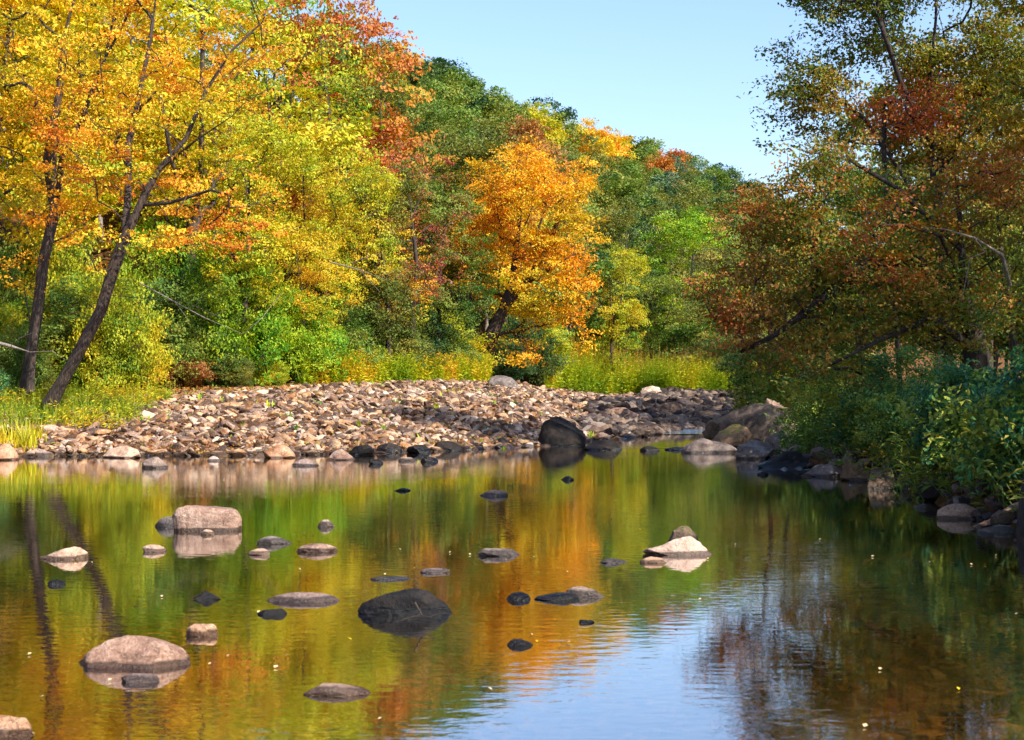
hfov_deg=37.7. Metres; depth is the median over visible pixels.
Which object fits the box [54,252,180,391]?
shrub
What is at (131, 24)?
hillside tree
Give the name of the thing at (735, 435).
boulder
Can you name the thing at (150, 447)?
shore leaves
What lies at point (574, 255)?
hillside tree
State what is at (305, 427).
cobble
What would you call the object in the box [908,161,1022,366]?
tree
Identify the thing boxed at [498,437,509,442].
boulder
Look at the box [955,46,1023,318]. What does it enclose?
tree
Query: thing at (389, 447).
boulder
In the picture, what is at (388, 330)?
tree
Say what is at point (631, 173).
hillside tree
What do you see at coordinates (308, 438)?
cobble
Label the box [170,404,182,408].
cobble
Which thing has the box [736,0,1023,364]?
tall tree
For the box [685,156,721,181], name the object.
hillside tree
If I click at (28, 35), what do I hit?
hillside tree
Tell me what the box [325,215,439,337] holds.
tree
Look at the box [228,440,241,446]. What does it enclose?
cobble
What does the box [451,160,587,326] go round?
tree
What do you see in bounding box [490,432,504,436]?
cobble
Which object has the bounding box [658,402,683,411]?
boulder
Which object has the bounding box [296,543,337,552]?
boulder
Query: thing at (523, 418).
gravel
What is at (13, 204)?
tree
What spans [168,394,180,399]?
cobble
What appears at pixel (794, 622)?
water
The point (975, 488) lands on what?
root
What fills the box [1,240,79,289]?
shrub
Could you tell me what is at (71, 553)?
boulder
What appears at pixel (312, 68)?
hillside tree
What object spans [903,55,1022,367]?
tree
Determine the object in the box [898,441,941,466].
shrub
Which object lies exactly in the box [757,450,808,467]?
boulder
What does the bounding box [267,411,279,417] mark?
cobble
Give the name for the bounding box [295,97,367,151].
hillside tree
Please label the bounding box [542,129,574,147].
hillside tree
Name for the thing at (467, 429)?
cobble
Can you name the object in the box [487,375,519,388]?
boulder
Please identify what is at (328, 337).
shrub
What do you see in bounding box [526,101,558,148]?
hillside tree
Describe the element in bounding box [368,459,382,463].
boulder
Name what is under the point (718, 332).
tree
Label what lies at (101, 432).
cobble
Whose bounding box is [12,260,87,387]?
shrub
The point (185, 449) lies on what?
cobble
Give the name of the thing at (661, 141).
hillside tree
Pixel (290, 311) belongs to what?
shrub
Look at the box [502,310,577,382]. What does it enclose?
shrub
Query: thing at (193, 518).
boulder
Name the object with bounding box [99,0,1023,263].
sky
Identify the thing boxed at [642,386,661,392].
boulder
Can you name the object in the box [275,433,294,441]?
cobble
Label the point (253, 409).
cobble
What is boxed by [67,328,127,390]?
shrub
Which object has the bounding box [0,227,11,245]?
shrub
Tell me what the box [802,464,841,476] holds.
boulder
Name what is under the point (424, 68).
hillside tree
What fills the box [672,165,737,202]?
hillside tree
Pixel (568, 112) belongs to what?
hillside tree
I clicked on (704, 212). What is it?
hillside tree
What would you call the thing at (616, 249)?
hillside tree
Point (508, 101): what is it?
hillside tree
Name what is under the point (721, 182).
hillside tree
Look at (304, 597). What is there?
boulder
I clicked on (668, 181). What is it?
hillside tree
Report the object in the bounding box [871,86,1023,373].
tree
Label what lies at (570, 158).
hillside tree
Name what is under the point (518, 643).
boulder
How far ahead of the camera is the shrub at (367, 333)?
54.16 m
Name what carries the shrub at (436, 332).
on the ground at (106, 256)
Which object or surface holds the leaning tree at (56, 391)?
on the ground at (106, 256)
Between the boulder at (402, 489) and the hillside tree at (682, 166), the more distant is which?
the hillside tree at (682, 166)
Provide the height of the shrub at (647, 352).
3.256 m
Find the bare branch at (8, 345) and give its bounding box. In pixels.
[0,333,63,358]
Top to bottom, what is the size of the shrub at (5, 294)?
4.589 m
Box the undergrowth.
[758,366,1023,512]
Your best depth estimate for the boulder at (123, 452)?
32.14 m
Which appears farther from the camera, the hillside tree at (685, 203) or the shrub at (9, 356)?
the hillside tree at (685, 203)
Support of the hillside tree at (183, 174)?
on the ground at (106, 256)
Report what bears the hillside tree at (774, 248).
on the ground at (106, 256)
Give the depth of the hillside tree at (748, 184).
223.45 m
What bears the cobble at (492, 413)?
on the ground at (106, 256)
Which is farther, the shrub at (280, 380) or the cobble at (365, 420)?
the shrub at (280, 380)
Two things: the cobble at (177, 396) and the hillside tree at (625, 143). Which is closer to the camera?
the cobble at (177, 396)
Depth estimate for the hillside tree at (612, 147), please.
166.05 m
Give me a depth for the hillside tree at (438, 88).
111.42 m
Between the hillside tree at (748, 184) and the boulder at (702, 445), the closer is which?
the boulder at (702, 445)
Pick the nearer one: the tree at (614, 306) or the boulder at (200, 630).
the boulder at (200, 630)
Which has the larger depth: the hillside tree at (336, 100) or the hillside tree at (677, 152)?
the hillside tree at (677, 152)
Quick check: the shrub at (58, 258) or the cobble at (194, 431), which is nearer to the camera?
the cobble at (194, 431)
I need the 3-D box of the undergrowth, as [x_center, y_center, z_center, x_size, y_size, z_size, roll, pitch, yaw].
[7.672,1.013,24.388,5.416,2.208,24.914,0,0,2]
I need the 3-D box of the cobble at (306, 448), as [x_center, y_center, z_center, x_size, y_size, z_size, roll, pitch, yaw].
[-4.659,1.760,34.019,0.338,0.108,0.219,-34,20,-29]
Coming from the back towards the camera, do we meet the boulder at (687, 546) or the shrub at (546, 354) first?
the shrub at (546, 354)
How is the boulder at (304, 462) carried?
on the ground at (106, 256)
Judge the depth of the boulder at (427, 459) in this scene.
30.70 m
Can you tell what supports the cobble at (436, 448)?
on the ground at (106, 256)
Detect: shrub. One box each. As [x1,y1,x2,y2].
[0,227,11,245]
[0,241,29,331]
[0,241,32,295]
[0,297,51,329]
[0,304,64,389]
[0,316,60,395]
[0,349,21,400]
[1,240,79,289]
[4,266,168,390]
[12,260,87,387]
[13,208,117,320]
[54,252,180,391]
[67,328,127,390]
[103,262,177,290]
[104,215,213,321]
[123,302,182,384]
[129,266,251,390]
[145,342,219,388]
[157,252,239,380]
[176,228,296,386]
[203,352,257,387]
[206,296,299,382]
[250,357,291,385]
[252,288,364,382]
[265,293,352,382]
[285,288,393,379]
[330,323,355,357]
[337,311,385,352]
[350,304,450,374]
[364,302,463,362]
[370,315,433,371]
[384,303,459,330]
[415,302,504,368]
[415,320,464,350]
[417,322,497,367]
[430,326,488,369]
[480,334,540,380]
[497,304,573,385]
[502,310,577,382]
[508,300,562,338]
[561,310,610,350]
[576,308,649,351]
[621,339,662,368]
[641,319,671,352]
[644,319,751,384]
[725,335,812,410]
[770,346,905,425]
[786,356,907,433]
[821,374,909,442]
[848,342,963,460]
[850,431,882,451]
[894,357,1019,477]
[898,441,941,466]
[944,344,1023,495]
[948,400,1020,480]
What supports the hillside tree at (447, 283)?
on the ground at (106, 256)
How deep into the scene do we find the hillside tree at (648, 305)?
96.13 m
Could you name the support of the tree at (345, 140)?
on the ground at (106, 256)
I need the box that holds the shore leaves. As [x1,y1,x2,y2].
[22,435,530,452]
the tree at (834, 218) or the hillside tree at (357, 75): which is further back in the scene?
the hillside tree at (357, 75)
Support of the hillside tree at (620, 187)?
on the ground at (106, 256)
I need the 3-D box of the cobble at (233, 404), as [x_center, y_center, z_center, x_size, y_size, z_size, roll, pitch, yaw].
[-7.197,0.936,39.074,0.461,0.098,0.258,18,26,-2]
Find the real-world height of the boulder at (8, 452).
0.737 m
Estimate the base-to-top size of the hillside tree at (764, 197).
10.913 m
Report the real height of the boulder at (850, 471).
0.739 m
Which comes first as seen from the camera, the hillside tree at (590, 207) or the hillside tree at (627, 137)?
the hillside tree at (590, 207)
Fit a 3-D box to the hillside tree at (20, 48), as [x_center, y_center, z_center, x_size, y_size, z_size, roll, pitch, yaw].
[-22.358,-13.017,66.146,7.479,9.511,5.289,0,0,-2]
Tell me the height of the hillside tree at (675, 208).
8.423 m
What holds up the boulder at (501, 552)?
on the ground at (106, 256)
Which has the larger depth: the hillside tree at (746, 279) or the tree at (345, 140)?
the hillside tree at (746, 279)
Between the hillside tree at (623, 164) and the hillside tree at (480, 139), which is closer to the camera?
the hillside tree at (480, 139)
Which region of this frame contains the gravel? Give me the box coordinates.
[0,379,788,456]
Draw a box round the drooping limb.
[923,227,1011,297]
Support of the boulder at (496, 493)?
on the ground at (106, 256)
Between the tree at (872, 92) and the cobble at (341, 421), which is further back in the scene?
the tree at (872, 92)
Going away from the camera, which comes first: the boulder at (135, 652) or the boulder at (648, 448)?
the boulder at (135, 652)
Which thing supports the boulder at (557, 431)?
on the ground at (106, 256)
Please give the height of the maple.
6.732 m
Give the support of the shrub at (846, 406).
on the ground at (106, 256)
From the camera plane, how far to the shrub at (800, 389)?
37.89 m
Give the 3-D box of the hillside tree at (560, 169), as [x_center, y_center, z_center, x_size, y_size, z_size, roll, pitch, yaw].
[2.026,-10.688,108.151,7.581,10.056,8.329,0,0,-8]
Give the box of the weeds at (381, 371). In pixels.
[290,345,495,383]
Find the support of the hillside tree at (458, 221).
on the ground at (106, 256)
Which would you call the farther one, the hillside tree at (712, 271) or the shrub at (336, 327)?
the hillside tree at (712, 271)
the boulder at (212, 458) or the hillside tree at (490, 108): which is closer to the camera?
the boulder at (212, 458)
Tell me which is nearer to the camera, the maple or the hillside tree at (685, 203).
the maple
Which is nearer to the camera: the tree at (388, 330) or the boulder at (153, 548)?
the boulder at (153, 548)
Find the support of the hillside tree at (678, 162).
on the ground at (106, 256)
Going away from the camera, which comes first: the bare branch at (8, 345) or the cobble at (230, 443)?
the cobble at (230, 443)
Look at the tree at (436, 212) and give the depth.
60.42 m
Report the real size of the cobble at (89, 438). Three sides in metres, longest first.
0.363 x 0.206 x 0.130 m
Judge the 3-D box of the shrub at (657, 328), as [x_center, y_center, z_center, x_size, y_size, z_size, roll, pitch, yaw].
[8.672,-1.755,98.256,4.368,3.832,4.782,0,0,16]
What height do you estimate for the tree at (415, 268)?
9.553 m
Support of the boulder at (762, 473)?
on the ground at (106, 256)
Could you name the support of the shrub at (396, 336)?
on the ground at (106, 256)
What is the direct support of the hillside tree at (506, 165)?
on the ground at (106, 256)
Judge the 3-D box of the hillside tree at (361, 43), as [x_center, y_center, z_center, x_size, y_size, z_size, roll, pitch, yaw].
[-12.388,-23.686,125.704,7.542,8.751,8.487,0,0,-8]
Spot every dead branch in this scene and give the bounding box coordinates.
[140,282,279,333]
[330,252,390,291]
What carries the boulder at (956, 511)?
on the ground at (106, 256)
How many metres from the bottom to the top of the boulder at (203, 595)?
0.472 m
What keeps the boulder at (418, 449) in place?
on the ground at (106, 256)
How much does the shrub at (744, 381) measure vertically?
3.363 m
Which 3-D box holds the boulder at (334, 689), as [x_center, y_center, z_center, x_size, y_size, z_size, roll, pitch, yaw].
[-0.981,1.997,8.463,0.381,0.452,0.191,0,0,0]
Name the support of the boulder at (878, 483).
on the ground at (106, 256)
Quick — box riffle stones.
[560,386,765,437]
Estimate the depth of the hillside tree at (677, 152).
212.04 m
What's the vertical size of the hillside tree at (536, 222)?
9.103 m
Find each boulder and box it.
[0,443,18,459]
[0,715,32,738]
[38,424,57,430]
[39,547,87,559]
[47,579,65,584]
[78,635,190,669]
[102,446,140,457]
[121,673,158,683]
[142,457,167,467]
[142,544,165,551]
[155,516,173,526]
[172,505,241,531]
[186,624,217,636]
[193,590,220,600]
[201,529,214,534]
[207,456,219,460]
[248,548,269,554]
[257,536,290,543]
[257,608,286,615]
[263,445,296,457]
[267,592,339,602]
[292,459,318,465]
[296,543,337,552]
[303,683,370,696]
[318,520,333,526]
[326,449,355,459]
[349,445,374,454]
[358,589,451,614]
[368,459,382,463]
[371,576,409,579]
[376,443,401,452]
[395,488,410,490]
[398,457,415,460]
[407,445,431,452]
[420,456,437,461]
[420,568,449,572]
[434,441,461,450]
[477,548,519,556]
[479,490,507,495]
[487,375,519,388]
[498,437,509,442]
[507,592,530,600]
[507,639,532,646]
[535,592,579,600]
[538,416,585,445]
[561,476,573,479]
[566,586,604,597]
[579,620,594,622]
[584,440,621,449]
[600,558,626,562]
[609,407,638,416]
[640,446,659,450]
[640,557,666,562]
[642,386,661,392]
[642,536,712,555]
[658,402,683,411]
[665,447,682,449]
[668,526,697,541]
[681,438,736,452]
[702,403,791,439]
[712,424,755,447]
[735,440,772,458]
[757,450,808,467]
[757,471,768,474]
[764,398,797,433]
[765,430,791,451]
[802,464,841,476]
[840,460,870,480]
[867,468,898,488]
[937,503,975,519]
[973,505,1017,526]
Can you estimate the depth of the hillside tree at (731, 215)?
151.61 m
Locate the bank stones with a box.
[770,431,1023,539]
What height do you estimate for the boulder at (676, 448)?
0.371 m
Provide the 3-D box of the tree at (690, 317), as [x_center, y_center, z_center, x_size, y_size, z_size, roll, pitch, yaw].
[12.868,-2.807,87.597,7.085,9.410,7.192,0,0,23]
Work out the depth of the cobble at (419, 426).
37.47 m
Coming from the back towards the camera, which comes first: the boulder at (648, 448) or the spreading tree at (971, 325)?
the boulder at (648, 448)
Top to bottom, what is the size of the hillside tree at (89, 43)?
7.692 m
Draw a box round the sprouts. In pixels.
[70,379,596,448]
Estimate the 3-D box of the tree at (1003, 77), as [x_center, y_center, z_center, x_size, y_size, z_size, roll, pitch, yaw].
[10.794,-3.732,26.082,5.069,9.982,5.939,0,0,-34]
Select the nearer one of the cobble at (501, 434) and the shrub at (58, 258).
the cobble at (501, 434)
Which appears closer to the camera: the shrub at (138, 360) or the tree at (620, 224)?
the shrub at (138, 360)
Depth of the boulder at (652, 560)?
14.29 m
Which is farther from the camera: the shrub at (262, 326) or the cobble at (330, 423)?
the shrub at (262, 326)
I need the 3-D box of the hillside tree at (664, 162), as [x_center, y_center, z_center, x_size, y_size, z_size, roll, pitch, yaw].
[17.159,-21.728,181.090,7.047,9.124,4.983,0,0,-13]
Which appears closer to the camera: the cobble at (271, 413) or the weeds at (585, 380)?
the cobble at (271, 413)
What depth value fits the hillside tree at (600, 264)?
82.06 m
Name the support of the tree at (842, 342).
on the ground at (106, 256)
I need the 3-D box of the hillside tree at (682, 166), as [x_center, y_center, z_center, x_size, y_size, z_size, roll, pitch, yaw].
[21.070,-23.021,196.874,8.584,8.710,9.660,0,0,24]
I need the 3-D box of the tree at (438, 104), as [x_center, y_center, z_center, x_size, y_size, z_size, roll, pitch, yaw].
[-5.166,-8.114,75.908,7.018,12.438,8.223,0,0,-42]
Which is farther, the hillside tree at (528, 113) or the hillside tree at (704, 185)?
the hillside tree at (704, 185)
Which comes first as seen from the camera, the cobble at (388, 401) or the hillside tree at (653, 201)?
the cobble at (388, 401)
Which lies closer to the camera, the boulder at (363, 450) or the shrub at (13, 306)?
the boulder at (363, 450)
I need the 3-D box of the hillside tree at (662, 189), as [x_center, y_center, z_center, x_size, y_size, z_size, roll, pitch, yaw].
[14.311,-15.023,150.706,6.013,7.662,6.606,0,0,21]
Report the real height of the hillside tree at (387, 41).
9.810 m
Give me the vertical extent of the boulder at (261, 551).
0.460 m
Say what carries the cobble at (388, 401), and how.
on the ground at (106, 256)
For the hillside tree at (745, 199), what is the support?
on the ground at (106, 256)
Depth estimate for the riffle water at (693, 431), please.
45.74 m
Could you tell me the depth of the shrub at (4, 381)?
38.20 m
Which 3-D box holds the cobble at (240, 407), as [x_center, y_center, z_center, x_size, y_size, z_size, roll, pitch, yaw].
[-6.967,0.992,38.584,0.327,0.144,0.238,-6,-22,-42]
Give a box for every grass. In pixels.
[0,393,138,431]
[0,417,53,451]
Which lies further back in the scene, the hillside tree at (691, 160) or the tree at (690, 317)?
the hillside tree at (691, 160)
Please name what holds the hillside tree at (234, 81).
on the ground at (106, 256)
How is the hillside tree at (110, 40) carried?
on the ground at (106, 256)
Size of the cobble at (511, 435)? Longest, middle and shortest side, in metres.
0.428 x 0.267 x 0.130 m
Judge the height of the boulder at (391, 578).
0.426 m
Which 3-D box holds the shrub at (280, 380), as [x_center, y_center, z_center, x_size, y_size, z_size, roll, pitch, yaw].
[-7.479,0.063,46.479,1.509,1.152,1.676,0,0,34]
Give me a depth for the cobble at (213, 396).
40.61 m
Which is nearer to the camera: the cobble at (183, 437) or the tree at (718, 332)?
the cobble at (183, 437)
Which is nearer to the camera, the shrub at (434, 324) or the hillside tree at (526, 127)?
the shrub at (434, 324)
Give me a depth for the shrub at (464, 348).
61.75 m
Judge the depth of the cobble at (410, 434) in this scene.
36.35 m
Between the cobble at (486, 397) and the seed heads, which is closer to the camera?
the cobble at (486, 397)
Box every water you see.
[0,434,1023,739]
[662,428,704,433]
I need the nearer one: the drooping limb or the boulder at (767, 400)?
the drooping limb
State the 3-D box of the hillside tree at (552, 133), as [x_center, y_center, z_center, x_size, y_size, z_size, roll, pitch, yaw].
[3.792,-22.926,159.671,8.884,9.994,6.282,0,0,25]
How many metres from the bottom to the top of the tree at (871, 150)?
11.354 m
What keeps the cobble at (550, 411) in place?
on the ground at (106, 256)
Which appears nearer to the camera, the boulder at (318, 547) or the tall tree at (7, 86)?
the boulder at (318, 547)
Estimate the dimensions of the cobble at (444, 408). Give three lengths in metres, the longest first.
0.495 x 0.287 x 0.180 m
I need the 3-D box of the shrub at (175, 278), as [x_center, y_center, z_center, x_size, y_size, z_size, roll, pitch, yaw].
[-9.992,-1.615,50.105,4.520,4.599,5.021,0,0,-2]
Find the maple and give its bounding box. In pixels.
[829,66,998,393]
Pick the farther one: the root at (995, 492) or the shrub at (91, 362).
the shrub at (91, 362)
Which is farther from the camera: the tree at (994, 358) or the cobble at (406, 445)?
the tree at (994, 358)
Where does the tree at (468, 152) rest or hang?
on the ground at (106, 256)
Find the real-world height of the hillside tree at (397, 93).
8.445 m
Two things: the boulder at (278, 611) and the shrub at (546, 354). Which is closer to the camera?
the boulder at (278, 611)
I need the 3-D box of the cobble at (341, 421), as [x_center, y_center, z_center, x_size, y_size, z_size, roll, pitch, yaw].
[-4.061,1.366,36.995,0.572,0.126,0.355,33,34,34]
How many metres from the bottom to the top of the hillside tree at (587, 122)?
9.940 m
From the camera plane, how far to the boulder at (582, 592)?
12.10 m
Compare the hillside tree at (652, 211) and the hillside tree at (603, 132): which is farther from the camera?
the hillside tree at (603, 132)
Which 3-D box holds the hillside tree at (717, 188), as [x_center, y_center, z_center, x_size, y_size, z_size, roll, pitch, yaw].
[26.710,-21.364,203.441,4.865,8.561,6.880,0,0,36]
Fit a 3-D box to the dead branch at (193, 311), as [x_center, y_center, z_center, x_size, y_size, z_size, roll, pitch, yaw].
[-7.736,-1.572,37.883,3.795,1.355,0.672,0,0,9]
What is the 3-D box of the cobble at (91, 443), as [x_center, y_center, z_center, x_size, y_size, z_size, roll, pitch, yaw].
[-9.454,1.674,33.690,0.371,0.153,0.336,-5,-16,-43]
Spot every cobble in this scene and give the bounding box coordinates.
[52,430,65,436]
[76,433,84,442]
[77,448,86,453]
[82,441,98,446]
[85,436,98,440]
[93,429,111,435]
[94,443,106,447]
[126,431,139,436]
[140,446,152,451]
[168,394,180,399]
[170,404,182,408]
[174,429,198,437]
[176,446,187,451]
[178,436,193,439]
[207,451,223,455]
[209,394,220,397]
[221,410,229,414]
[227,452,244,455]
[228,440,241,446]
[229,402,240,405]
[235,417,248,423]
[236,405,245,409]
[240,436,254,441]
[249,408,261,412]
[266,438,273,443]
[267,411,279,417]
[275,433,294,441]
[301,392,310,396]
[301,424,317,430]
[301,444,312,450]
[302,433,316,438]
[304,436,316,443]
[305,429,316,434]
[316,420,334,425]
[329,438,342,443]
[338,419,353,428]
[356,386,366,391]
[357,434,365,440]
[359,418,370,423]
[362,439,374,443]
[363,400,370,405]
[369,434,388,438]
[378,436,388,440]
[379,399,391,404]
[400,441,412,447]
[403,432,415,437]
[408,424,421,429]
[413,421,427,424]
[421,427,434,433]
[430,447,443,450]
[439,406,449,409]
[457,426,472,431]
[481,396,495,400]
[485,411,494,416]
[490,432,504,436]
[504,407,513,411]
[505,433,515,438]
[545,408,557,413]
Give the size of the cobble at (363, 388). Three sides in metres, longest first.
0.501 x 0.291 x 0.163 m
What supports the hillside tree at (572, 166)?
on the ground at (106, 256)
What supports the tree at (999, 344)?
on the ground at (106, 256)
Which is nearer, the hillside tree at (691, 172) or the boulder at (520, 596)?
the boulder at (520, 596)
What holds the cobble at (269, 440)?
on the ground at (106, 256)
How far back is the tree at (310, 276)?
48.79 m
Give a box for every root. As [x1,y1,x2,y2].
[944,470,976,503]
[968,475,987,501]
[979,474,1021,514]
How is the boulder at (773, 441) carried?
on the ground at (106, 256)
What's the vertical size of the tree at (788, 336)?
7.191 m
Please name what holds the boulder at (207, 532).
on the ground at (106, 256)
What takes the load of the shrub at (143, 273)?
on the ground at (106, 256)
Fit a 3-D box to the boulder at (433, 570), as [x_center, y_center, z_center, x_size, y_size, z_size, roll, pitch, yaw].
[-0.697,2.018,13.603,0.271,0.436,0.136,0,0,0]
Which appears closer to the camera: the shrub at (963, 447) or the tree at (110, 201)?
the shrub at (963, 447)
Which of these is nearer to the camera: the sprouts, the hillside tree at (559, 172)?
the sprouts
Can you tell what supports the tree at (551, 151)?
on the ground at (106, 256)
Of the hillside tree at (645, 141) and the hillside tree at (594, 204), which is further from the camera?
the hillside tree at (645, 141)
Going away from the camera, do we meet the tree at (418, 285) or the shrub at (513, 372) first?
the tree at (418, 285)
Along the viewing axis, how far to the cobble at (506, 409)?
43.21 m
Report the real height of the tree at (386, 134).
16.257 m
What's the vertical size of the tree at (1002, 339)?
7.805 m
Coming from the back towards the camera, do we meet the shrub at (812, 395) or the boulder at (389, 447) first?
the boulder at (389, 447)
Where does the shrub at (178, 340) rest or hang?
on the ground at (106, 256)
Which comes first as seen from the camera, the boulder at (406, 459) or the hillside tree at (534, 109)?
the boulder at (406, 459)
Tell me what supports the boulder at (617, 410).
on the ground at (106, 256)
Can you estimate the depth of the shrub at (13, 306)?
44.90 m
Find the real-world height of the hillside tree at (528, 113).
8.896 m
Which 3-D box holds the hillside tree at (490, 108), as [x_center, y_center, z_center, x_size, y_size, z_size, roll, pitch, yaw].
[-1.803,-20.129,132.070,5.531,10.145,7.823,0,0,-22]
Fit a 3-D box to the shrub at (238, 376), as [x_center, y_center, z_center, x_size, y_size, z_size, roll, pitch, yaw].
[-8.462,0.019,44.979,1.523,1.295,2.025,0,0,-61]
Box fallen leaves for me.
[2,378,616,453]
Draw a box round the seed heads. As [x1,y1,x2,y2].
[563,323,773,392]
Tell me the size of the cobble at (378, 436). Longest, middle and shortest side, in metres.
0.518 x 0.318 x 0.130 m
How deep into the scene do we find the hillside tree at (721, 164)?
229.69 m
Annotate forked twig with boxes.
[397,602,436,621]
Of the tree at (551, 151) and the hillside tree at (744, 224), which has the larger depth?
the hillside tree at (744, 224)
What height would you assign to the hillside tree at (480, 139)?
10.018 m
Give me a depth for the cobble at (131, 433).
34.57 m
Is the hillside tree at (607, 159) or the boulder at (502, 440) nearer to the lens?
the boulder at (502, 440)
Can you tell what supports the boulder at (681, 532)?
on the ground at (106, 256)
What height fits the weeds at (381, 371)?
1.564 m
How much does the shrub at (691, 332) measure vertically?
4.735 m
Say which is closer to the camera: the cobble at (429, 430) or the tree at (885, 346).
the cobble at (429, 430)
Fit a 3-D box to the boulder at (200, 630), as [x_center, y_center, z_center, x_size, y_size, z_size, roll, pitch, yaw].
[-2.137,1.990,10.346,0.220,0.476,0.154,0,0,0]
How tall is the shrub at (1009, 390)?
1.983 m
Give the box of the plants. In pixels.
[0,377,174,429]
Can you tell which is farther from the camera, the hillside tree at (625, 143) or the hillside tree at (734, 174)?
the hillside tree at (734, 174)
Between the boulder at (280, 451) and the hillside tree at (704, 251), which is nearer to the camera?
the boulder at (280, 451)
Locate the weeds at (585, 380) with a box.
[538,333,809,393]
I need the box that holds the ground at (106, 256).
[0,60,1023,533]
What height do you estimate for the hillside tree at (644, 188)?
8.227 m
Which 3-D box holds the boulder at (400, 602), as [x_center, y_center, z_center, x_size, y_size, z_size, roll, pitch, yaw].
[-0.806,1.939,11.352,0.712,0.582,0.356,0,0,0]
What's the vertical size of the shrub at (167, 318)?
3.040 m
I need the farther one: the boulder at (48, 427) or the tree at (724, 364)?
the tree at (724, 364)
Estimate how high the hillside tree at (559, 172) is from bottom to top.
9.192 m
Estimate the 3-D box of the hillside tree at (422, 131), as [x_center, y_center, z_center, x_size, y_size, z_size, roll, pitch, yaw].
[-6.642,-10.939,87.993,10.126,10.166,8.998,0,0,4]
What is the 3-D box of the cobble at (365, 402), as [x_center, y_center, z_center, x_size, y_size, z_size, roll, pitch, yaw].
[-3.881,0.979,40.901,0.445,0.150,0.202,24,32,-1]
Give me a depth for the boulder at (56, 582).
12.80 m
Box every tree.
[0,0,76,168]
[0,0,138,250]
[0,0,161,396]
[0,0,191,250]
[0,0,235,279]
[0,0,389,277]
[0,1,45,70]
[0,18,105,391]
[16,0,300,408]
[23,47,171,241]
[34,12,106,122]
[38,2,138,74]
[92,80,205,234]
[109,13,209,77]
[112,46,211,144]
[118,0,402,274]
[134,88,221,219]
[169,114,344,382]
[174,0,399,275]
[190,107,291,303]
[197,85,349,184]
[198,0,459,303]
[209,56,262,105]
[224,143,406,316]
[236,151,376,303]
[252,216,369,332]
[275,37,379,103]
[289,45,339,143]
[294,67,384,143]
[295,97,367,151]
[309,18,359,63]
[310,55,467,306]
[315,185,438,303]
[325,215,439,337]
[333,157,434,361]
[336,59,381,118]
[343,137,476,350]
[356,93,483,174]
[358,39,406,77]
[364,69,413,121]
[365,36,438,76]
[374,88,492,252]
[379,55,442,108]
[380,172,499,356]
[402,172,473,305]
[406,117,522,338]
[408,57,494,131]
[409,73,466,160]
[410,104,486,205]
[426,157,516,283]
[428,57,463,81]
[432,66,495,144]
[436,185,545,332]
[440,135,612,369]
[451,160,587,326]
[452,113,509,199]
[457,164,552,267]
[458,130,597,269]
[468,74,491,95]
[476,85,513,146]
[476,157,552,237]
[479,229,619,325]
[490,91,513,108]
[491,115,554,169]
[498,126,561,164]
[503,99,531,166]
[506,154,589,224]
[509,101,532,132]
[525,150,588,208]
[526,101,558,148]
[526,233,639,338]
[527,109,590,157]
[528,97,577,130]
[541,223,592,311]
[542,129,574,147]
[546,132,626,190]
[547,199,603,251]
[553,144,575,154]
[555,193,602,244]
[558,152,595,200]
[558,155,589,177]
[560,119,584,155]
[569,154,599,195]
[570,117,630,166]
[570,240,652,392]
[581,243,673,333]
[582,134,624,167]
[582,195,679,353]
[585,126,638,160]
[585,171,650,248]
[589,151,619,176]
[590,208,658,296]
[591,170,649,211]
[594,231,640,304]
[596,164,659,212]
[600,214,665,259]
[604,157,647,193]
[607,268,700,361]
[614,154,657,180]
[616,134,635,151]
[620,140,641,154]
[624,192,677,262]
[626,135,665,165]
[627,144,656,176]
[635,203,704,277]
[635,206,741,355]
[640,189,686,246]
[640,239,711,345]
[642,139,665,154]
[643,152,685,187]
[645,166,672,183]
[645,170,684,203]
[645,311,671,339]
[646,181,674,205]
[656,256,731,352]
[657,195,706,248]
[658,148,694,173]
[660,181,736,254]
[663,164,704,192]
[664,244,796,376]
[665,129,1023,394]
[668,154,716,190]
[672,151,702,171]
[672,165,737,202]
[674,204,738,264]
[676,182,702,206]
[681,238,724,285]
[682,229,833,387]
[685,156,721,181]
[685,175,713,202]
[688,188,726,210]
[691,182,836,377]
[693,314,767,377]
[694,257,764,332]
[695,197,753,255]
[695,253,796,346]
[699,221,882,424]
[703,181,724,201]
[705,169,733,200]
[708,162,740,201]
[713,232,746,282]
[721,167,745,204]
[727,193,759,226]
[731,186,780,219]
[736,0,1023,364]
[737,178,770,198]
[739,214,757,244]
[747,192,780,207]
[759,244,787,268]
[774,96,974,352]
[776,273,853,358]
[777,166,923,354]
[793,263,872,353]
[827,41,1023,372]
[831,289,929,372]
[861,148,1023,352]
[870,287,962,361]
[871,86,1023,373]
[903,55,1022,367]
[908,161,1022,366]
[928,205,1023,350]
[940,0,1023,201]
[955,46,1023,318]
[955,196,1023,368]
[985,215,1023,330]
[1015,471,1023,533]
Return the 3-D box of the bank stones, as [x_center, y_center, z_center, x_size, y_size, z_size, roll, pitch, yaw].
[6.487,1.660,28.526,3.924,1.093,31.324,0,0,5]
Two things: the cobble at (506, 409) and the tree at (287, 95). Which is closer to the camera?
the cobble at (506, 409)
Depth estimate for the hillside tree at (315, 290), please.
61.89 m
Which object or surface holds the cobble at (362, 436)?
on the ground at (106, 256)
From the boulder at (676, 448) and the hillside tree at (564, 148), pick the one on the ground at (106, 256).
the hillside tree at (564, 148)
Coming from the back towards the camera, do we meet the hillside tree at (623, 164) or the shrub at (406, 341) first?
the hillside tree at (623, 164)
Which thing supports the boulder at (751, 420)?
on the ground at (106, 256)
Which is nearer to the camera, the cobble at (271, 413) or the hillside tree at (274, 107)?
the cobble at (271, 413)

